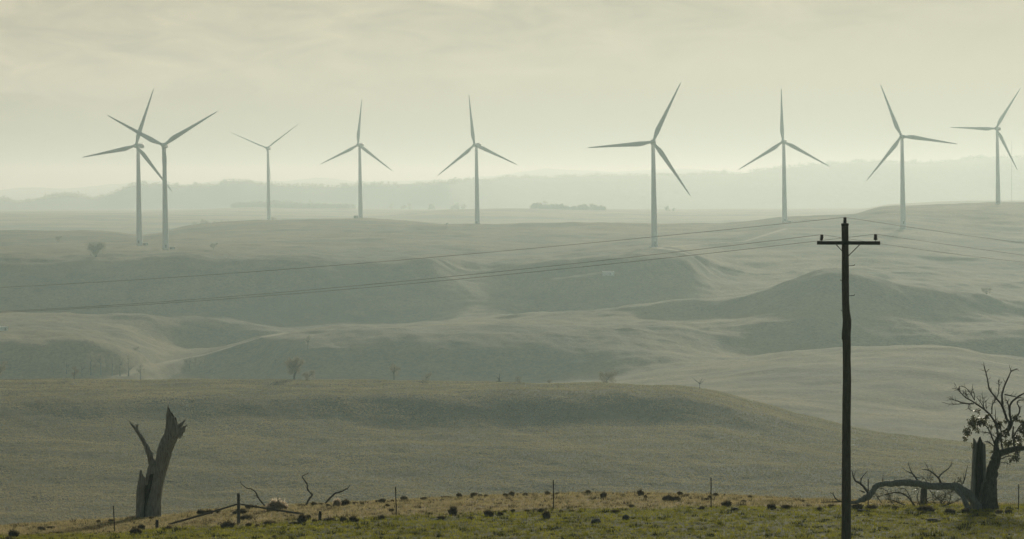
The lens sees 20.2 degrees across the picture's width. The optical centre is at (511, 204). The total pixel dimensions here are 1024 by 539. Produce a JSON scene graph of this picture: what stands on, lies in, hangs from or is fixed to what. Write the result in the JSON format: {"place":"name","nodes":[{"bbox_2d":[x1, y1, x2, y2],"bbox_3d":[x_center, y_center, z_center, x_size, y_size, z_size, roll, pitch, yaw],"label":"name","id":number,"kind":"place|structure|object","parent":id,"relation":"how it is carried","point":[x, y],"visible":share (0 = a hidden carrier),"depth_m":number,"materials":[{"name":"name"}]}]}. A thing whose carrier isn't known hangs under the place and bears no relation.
{"place":"outdoors","nodes":[
{"label":"outdoors","id":0,"kind":"place"},
{"bbox_2d":[0,200,1023,524],"bbox_3d":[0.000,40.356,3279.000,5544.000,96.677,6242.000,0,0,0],"label":"hills","id":1,"kind":"structure","parent":0,"point":[764,324],"depth_m":1523.22,"materials":[{"name":"green plant"}]},
{"bbox_2d":[0,361,6,375],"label":"gum tree","id":2,"kind":"object","parent":1,"relation":"on","point":[2,366],"visible":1,"depth_m":922.27,"materials":[{"name":"green plant"}]},
{"bbox_2d":[0,326,7,330],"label":"water tank shed","id":3,"kind":"structure","parent":1,"relation":"on","point":[3,328],"depth_m":1479.03,"materials":[{"name":"metal"}]},
{"bbox_2d":[71,366,78,378],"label":"gum tree","id":4,"kind":"object","parent":1,"relation":"on","point":[75,371],"visible":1,"depth_m":921.91,"materials":[{"name":"green plant"}]},
{"bbox_2d":[86,352,95,374],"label":"gum tree","id":5,"kind":"object","parent":1,"relation":"on","point":[91,362],"visible":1,"depth_m":1367.74,"materials":[{"name":"green plant"}]},
{"bbox_2d":[85,241,106,256],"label":"gum tree","id":6,"kind":"object","parent":1,"relation":"on","point":[96,248],"visible":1,"depth_m":1827.73,"materials":[{"name":"green plant"}]},
{"bbox_2d":[92,352,106,374],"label":"gum tree","id":7,"kind":"object","parent":1,"relation":"on","point":[99,357],"visible":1,"depth_m":1367.71,"materials":[{"name":"green plant"}]},
{"bbox_2d":[108,354,116,375],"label":"gum tree","id":8,"kind":"object","parent":1,"relation":"on","point":[112,362],"visible":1,"depth_m":1367.81,"materials":[{"name":"green plant"}]},
{"bbox_2d":[116,355,124,375],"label":"gum tree","id":9,"kind":"object","parent":1,"relation":"on","point":[120,364],"visible":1,"depth_m":1367.61,"materials":[{"name":"green plant"}]},
{"bbox_2d":[84,89,171,245],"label":"wind turbine","id":10,"kind":"object","parent":1,"relation":"on","point":[139,151],"visible":0.94,"depth_m":2083.40,"materials":[{"name":"paint"}]},
{"bbox_2d":[125,357,133,375],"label":"gum tree","id":11,"kind":"object","parent":1,"relation":"on","point":[130,367],"visible":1,"depth_m":1367.44,"materials":[{"name":"green plant"}]},
{"bbox_2d":[136,365,144,379],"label":"gum tree","id":12,"kind":"object","parent":1,"relation":"on","point":[139,370],"visible":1,"depth_m":1367.67,"materials":[{"name":"green plant"}]},
{"bbox_2d":[108,112,215,249],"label":"wind turbine","id":13,"kind":"object","parent":1,"relation":"on","point":[165,235],"visible":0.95,"depth_m":1962.67,"materials":[{"name":"paint"}]},
{"bbox_2d":[183,357,194,368],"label":"gum tree","id":14,"kind":"object","parent":1,"relation":"on","point":[189,360],"visible":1,"depth_m":1449.95,"materials":[{"name":"green plant"}]},
{"bbox_2d":[190,216,282,224],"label":"tree belt","id":15,"kind":"object","parent":1,"relation":"on","point":[202,221],"visible":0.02,"depth_m":3259.69,"materials":[{"name":"plant"}]},
{"bbox_2d":[233,125,296,219],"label":"wind turbine","id":16,"kind":"object","parent":1,"relation":"on","point":[268,148],"visible":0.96,"depth_m":3118.38,"materials":[{"name":"paint"}]},
{"bbox_2d":[284,356,305,379],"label":"gum tree","id":17,"kind":"object","parent":1,"relation":"on","point":[294,367],"visible":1,"depth_m":921.37,"materials":[{"name":"green plant"}]},
{"bbox_2d":[301,370,315,379],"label":"shrub","id":18,"kind":"object","parent":1,"relation":"on","point":[310,373],"visible":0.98,"depth_m":921.97,"materials":[{"name":"green plant"}]},
{"bbox_2d":[230,199,465,208],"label":"woodland","id":19,"kind":"object","parent":1,"relation":"on","point":[279,204],"visible":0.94,"depth_m":5429.60,"materials":[{"name":"plant"}]},
{"bbox_2d":[321,100,391,217],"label":"wind turbine","id":20,"kind":"object","parent":1,"relation":"on","point":[360,146],"visible":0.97,"depth_m":2773.35,"materials":[{"name":"paint"}]},
{"bbox_2d":[389,363,400,379],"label":"gum tree","id":21,"kind":"object","parent":1,"relation":"on","point":[394,370],"visible":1,"depth_m":921.87,"materials":[{"name":"green plant"}]},
{"bbox_2d":[422,373,432,380],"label":"shrub","id":22,"kind":"object","parent":1,"relation":"on","point":[427,376],"visible":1,"depth_m":922.00,"materials":[{"name":"green plant"}]},
{"bbox_2d":[440,98,516,223],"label":"wind turbine","id":23,"kind":"object","parent":1,"relation":"on","point":[477,210],"visible":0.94,"depth_m":2488.29,"materials":[{"name":"paint"}]},
{"bbox_2d":[0,378,1023,524],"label":"pasture tussocks","id":24,"kind":"object","parent":1,"relation":"on","point":[730,397],"visible":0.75,"depth_m":759.22,"materials":[{"name":"green plant"}]},
{"bbox_2d":[530,201,674,210],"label":"grove","id":25,"kind":"object","parent":1,"relation":"on","point":[562,206],"visible":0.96,"depth_m":4597.32,"materials":[{"name":"plant"}]},
{"bbox_2d":[598,369,617,382],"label":"shrub","id":26,"kind":"object","parent":1,"relation":"on","point":[610,374],"visible":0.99,"depth_m":923.91,"materials":[{"name":"green plant"}]},
{"bbox_2d":[602,271,613,275],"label":"farm shed","id":27,"kind":"structure","parent":1,"relation":"on","point":[607,273],"depth_m":1771.09,"materials":[{"name":"metal"}]},
{"bbox_2d":[588,83,689,246],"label":"wind turbine","id":28,"kind":"object","parent":1,"relation":"on","point":[654,239],"visible":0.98,"depth_m":1923.01,"materials":[{"name":"paint"}]},
{"bbox_2d":[738,89,829,222],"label":"wind turbine","id":29,"kind":"object","parent":1,"relation":"on","point":[783,142],"visible":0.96,"depth_m":2370.22,"materials":[{"name":"paint"}]},
{"bbox_2d":[866,84,955,227],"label":"wind turbine","id":30,"kind":"object","parent":1,"relation":"on","point":[902,186],"visible":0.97,"depth_m":2238.34,"materials":[{"name":"paint"}]},
{"bbox_2d":[951,89,1019,203],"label":"wind turbine","id":31,"kind":"object","parent":1,"relation":"on","point":[997,128],"visible":0.95,"depth_m":2668.27,"materials":[{"name":"paint"}]},
{"bbox_2d":[981,287,991,293],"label":"shrub","id":32,"kind":"object","parent":1,"relation":"on","point":[984,290],"visible":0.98,"depth_m":1621.64,"materials":[{"name":"green plant"}]},
{"bbox_2d":[0,157,1023,209],"bbox_3d":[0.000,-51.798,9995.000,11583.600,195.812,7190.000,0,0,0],"label":"mountains","id":33,"kind":"structure","parent":0,"point":[847,185],"depth_m":7232.49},
{"bbox_2d":[0,154,1023,202],"bbox_3d":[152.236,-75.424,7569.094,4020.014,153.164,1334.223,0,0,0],"label":"ridge forest","id":34,"kind":"object","parent":33,"relation":"on","point":[195,184],"visible":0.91,"depth_m":7016.70,"materials":[{"name":"plant"}]},
{"bbox_2d":[0,493,1023,538],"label":"ground","id":35,"kind":"structure","parent":0,"point":[834,525],"depth_m":114.97,"materials":[{"name":"plant"}]},
{"bbox_2d":[7,528,19,536],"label":"grass tussock","id":36,"kind":"object","parent":35,"relation":"on","point":[12,533],"depth_m":116.62,"materials":[{"name":"green plant"}]},
{"bbox_2d":[129,527,143,534],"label":"grass tussock","id":37,"kind":"object","parent":35,"relation":"on","point":[136,530],"depth_m":116.59,"materials":[{"name":"green plant"}]},
{"bbox_2d":[155,520,158,528],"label":"timber peg","id":38,"kind":"object","parent":35,"relation":"on","point":[157,524],"visible":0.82,"depth_m":122.30,"materials":[{"name":"wood"}]},
{"bbox_2d":[129,404,186,517],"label":"dead tree","id":39,"kind":"object","parent":35,"relation":"on","point":[149,496],"visible":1,"depth_m":137.09,"materials":[{"name":"grey wood"}]},
{"bbox_2d":[197,508,206,514],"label":"grass tussock","id":40,"kind":"object","parent":35,"relation":"on","point":[201,511],"depth_m":133.26,"materials":[{"name":"plant"}]},
{"bbox_2d":[220,517,235,528],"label":"grass tussock","id":41,"kind":"object","parent":35,"relation":"on","point":[227,524],"depth_m":119.94,"materials":[{"name":"green plant"}]},
{"bbox_2d":[168,493,304,524],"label":"strainer post","id":42,"kind":"object","parent":35,"relation":"on","point":[238,504],"visible":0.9,"depth_m":124.16,"materials":[{"name":"wood"}]},
{"bbox_2d":[230,509,246,513],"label":"grass tussock","id":43,"kind":"object","parent":35,"relation":"on","point":[243,511],"depth_m":131.87,"materials":[{"name":"plant"}]},
{"bbox_2d":[240,514,250,519],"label":"grass tussock","id":44,"kind":"object","parent":35,"relation":"on","point":[245,517],"depth_m":126.58,"materials":[{"name":"plant"}]},
{"bbox_2d":[240,482,264,505],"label":"dry branch","id":45,"kind":"object","parent":35,"relation":"on","point":[255,493],"visible":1,"depth_m":134.05,"materials":[{"name":"brown plant"}]},
{"bbox_2d":[262,520,277,524],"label":"grass tussock","id":46,"kind":"object","parent":35,"relation":"on","point":[268,522],"depth_m":120.25,"materials":[{"name":"green plant"}]},
{"bbox_2d":[265,496,288,510],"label":"grass tussock","id":47,"kind":"object","parent":35,"relation":"on","point":[275,504],"depth_m":132.68,"materials":[{"name":"beige plant"}]},
{"bbox_2d":[297,514,306,523],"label":"grass tussock","id":48,"kind":"object","parent":35,"relation":"on","point":[301,518],"depth_m":119.08,"materials":[{"name":"green plant"}]},
{"bbox_2d":[302,472,312,504],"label":"dry branch","id":49,"kind":"object","parent":35,"relation":"on","point":[310,497],"visible":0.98,"depth_m":136.46,"materials":[{"name":"brown plant"}]},
{"bbox_2d":[318,511,321,520],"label":"timber peg","id":50,"kind":"object","parent":35,"relation":"on","point":[320,516],"visible":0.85,"depth_m":121.20,"materials":[{"name":"brown wood"}]},
{"bbox_2d":[323,516,334,520],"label":"grass tussock","id":51,"kind":"object","parent":35,"relation":"on","point":[328,519],"depth_m":120.87,"materials":[{"name":"green plant"}]},
{"bbox_2d":[332,496,341,506],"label":"grass tussock","id":52,"kind":"object","parent":35,"relation":"on","point":[337,501],"depth_m":133.31,"materials":[{"name":"plant"}]},
{"bbox_2d":[325,485,349,503],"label":"dry branch","id":53,"kind":"object","parent":35,"relation":"on","point":[331,496],"visible":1,"depth_m":134.05,"materials":[{"name":"brown plant"}]},
{"bbox_2d":[339,516,347,520],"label":"grass tussock","id":54,"kind":"object","parent":35,"relation":"on","point":[344,518],"depth_m":119.77,"materials":[{"name":"green plant"}]},
{"bbox_2d":[340,499,350,505],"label":"grass tussock","id":55,"kind":"object","parent":35,"relation":"on","point":[345,502],"depth_m":134.51,"materials":[{"name":"green plant"}]},
{"bbox_2d":[349,515,359,521],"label":"grass tussock","id":56,"kind":"object","parent":35,"relation":"on","point":[353,518],"depth_m":118.54,"materials":[{"name":"green plant"}]},
{"bbox_2d":[395,487,396,514],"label":"fence picket","id":57,"kind":"object","parent":35,"relation":"on","point":[395,501],"visible":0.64,"depth_m":123.25,"materials":[{"name":"wood"}]},
{"bbox_2d":[448,506,456,515],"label":"grass tussock","id":58,"kind":"object","parent":35,"relation":"on","point":[452,510],"depth_m":121.05,"materials":[{"name":"green plant"}]},
{"bbox_2d":[483,509,493,516],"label":"grass tussock","id":59,"kind":"object","parent":35,"relation":"on","point":[488,513],"depth_m":119.75,"materials":[{"name":"green plant"}]},
{"bbox_2d":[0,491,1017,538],"bbox_3d":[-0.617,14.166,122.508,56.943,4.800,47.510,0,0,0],"label":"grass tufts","id":60,"kind":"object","parent":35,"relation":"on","point":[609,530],"visible":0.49,"depth_m":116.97,"materials":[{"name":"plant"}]},
{"bbox_2d":[0,490,1022,535],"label":"dry grass","id":61,"kind":"structure","parent":35,"relation":"on","point":[631,495],"depth_m":129.73,"materials":[{"name":"brown plant"}]},
{"bbox_2d":[542,508,550,518],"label":"grass tussock","id":62,"kind":"object","parent":35,"relation":"on","point":[546,514],"depth_m":117.05,"materials":[{"name":"green plant"}]},
{"bbox_2d":[591,518,600,522],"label":"field rock","id":63,"kind":"object","parent":35,"relation":"on","point":[596,520],"visible":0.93,"depth_m":114.03,"materials":[{"name":"grey stone"}]},
{"bbox_2d":[600,490,606,497],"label":"grass tussock","id":64,"kind":"object","parent":35,"relation":"on","point":[604,494],"depth_m":132.62,"materials":[{"name":"green plant"}]},
{"bbox_2d":[636,489,644,495],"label":"grass tussock","id":65,"kind":"object","parent":35,"relation":"on","point":[641,492],"depth_m":134.81,"materials":[{"name":"green plant"}]},
{"bbox_2d":[662,495,672,501],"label":"grass tussock","id":66,"kind":"object","parent":35,"relation":"on","point":[667,497],"depth_m":129.17,"materials":[{"name":"green plant"}]},
{"bbox_2d":[672,495,680,500],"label":"grass tussock","id":67,"kind":"object","parent":35,"relation":"on","point":[676,497],"depth_m":129.19,"materials":[{"name":"green plant"}]},
{"bbox_2d":[720,500,732,506],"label":"grass tussock","id":68,"kind":"object","parent":35,"relation":"on","point":[725,503],"depth_m":124.43,"materials":[{"name":"green plant"}]},
{"bbox_2d":[766,503,776,508],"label":"grass tussock","id":69,"kind":"object","parent":35,"relation":"on","point":[770,506],"depth_m":121.97,"materials":[{"name":"green plant"}]},
{"bbox_2d":[780,504,790,508],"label":"grass tussock","id":70,"kind":"object","parent":35,"relation":"on","point":[786,506],"depth_m":122.29,"materials":[{"name":"green plant"}]},
{"bbox_2d":[817,217,879,538],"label":"power pole","id":71,"kind":"object","parent":35,"relation":"on","point":[845,242],"visible":1,"depth_m":96.88,"materials":[{"name":"brown wood"}]},
{"bbox_2d":[0,234,1018,312],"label":"power line","id":72,"kind":"object","parent":71,"relation":"attached to","point":[537,271],"visible":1,"depth_m":111.84,"materials":[{"name":"black metal"}]},
{"bbox_2d":[0,234,1018,311],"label":"power line","id":73,"kind":"object","parent":71,"relation":"attached to","point":[536,267],"visible":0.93,"depth_m":112.58,"materials":[{"name":"black metal"}]},
{"bbox_2d":[0,217,1020,287],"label":"power line","id":74,"kind":"object","parent":71,"relation":"attached to","point":[542,247],"visible":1,"depth_m":111.59,"materials":[{"name":"black metal"}]},
{"bbox_2d":[851,503,863,508],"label":"grass tussock","id":75,"kind":"object","parent":35,"relation":"on","point":[858,506],"depth_m":122.37,"materials":[{"name":"green plant"}]},
{"bbox_2d":[863,504,878,508],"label":"grass tussock","id":76,"kind":"object","parent":35,"relation":"on","point":[872,506],"depth_m":123.24,"materials":[{"name":"green plant"}]},
{"bbox_2d":[820,462,981,509],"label":"fallen limb","id":77,"kind":"object","parent":35,"relation":"on","point":[966,494],"visible":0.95,"depth_m":122.95,"materials":[{"name":"grey wood"}]},
{"bbox_2d":[873,466,962,506],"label":"fallen branch","id":78,"kind":"object","parent":35,"relation":"on","point":[938,497],"visible":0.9,"depth_m":126.73,"materials":[{"name":"brown plant"}]},
{"bbox_2d":[920,488,927,503],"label":"tree stump","id":79,"kind":"object","parent":35,"relation":"on","point":[923,494],"visible":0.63,"depth_m":128.15,"materials":[{"name":"grey wood"}]},
{"bbox_2d":[915,503,936,511],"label":"grass tussock","id":80,"kind":"object","parent":35,"relation":"on","point":[929,508],"depth_m":121.28,"materials":[{"name":"green plant"}]},
{"bbox_2d":[926,518,940,520],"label":"field rock","id":81,"kind":"object","parent":35,"relation":"on","point":[932,519],"visible":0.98,"depth_m":114.10,"materials":[{"name":"grey stone"}]},
{"bbox_2d":[944,508,955,512],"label":"grass tussock","id":82,"kind":"object","parent":35,"relation":"on","point":[950,510],"depth_m":119.43,"materials":[{"name":"green plant"}]},
{"bbox_2d":[961,507,969,512],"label":"grass tussock","id":83,"kind":"object","parent":35,"relation":"on","point":[964,509],"depth_m":120.05,"materials":[{"name":"green plant"}]},
{"bbox_2d":[942,363,1023,508],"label":"old gum tree","id":84,"kind":"object","parent":35,"relation":"on","point":[984,485],"visible":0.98,"depth_m":123.52,"materials":[{"name":"brown plant"}]},
{"bbox_2d":[0,0,1023,189],"label":"sky","id":85,"kind":"structure","parent":0,"point":[546,82],"materials":[{"name":"grey"}]}
]}

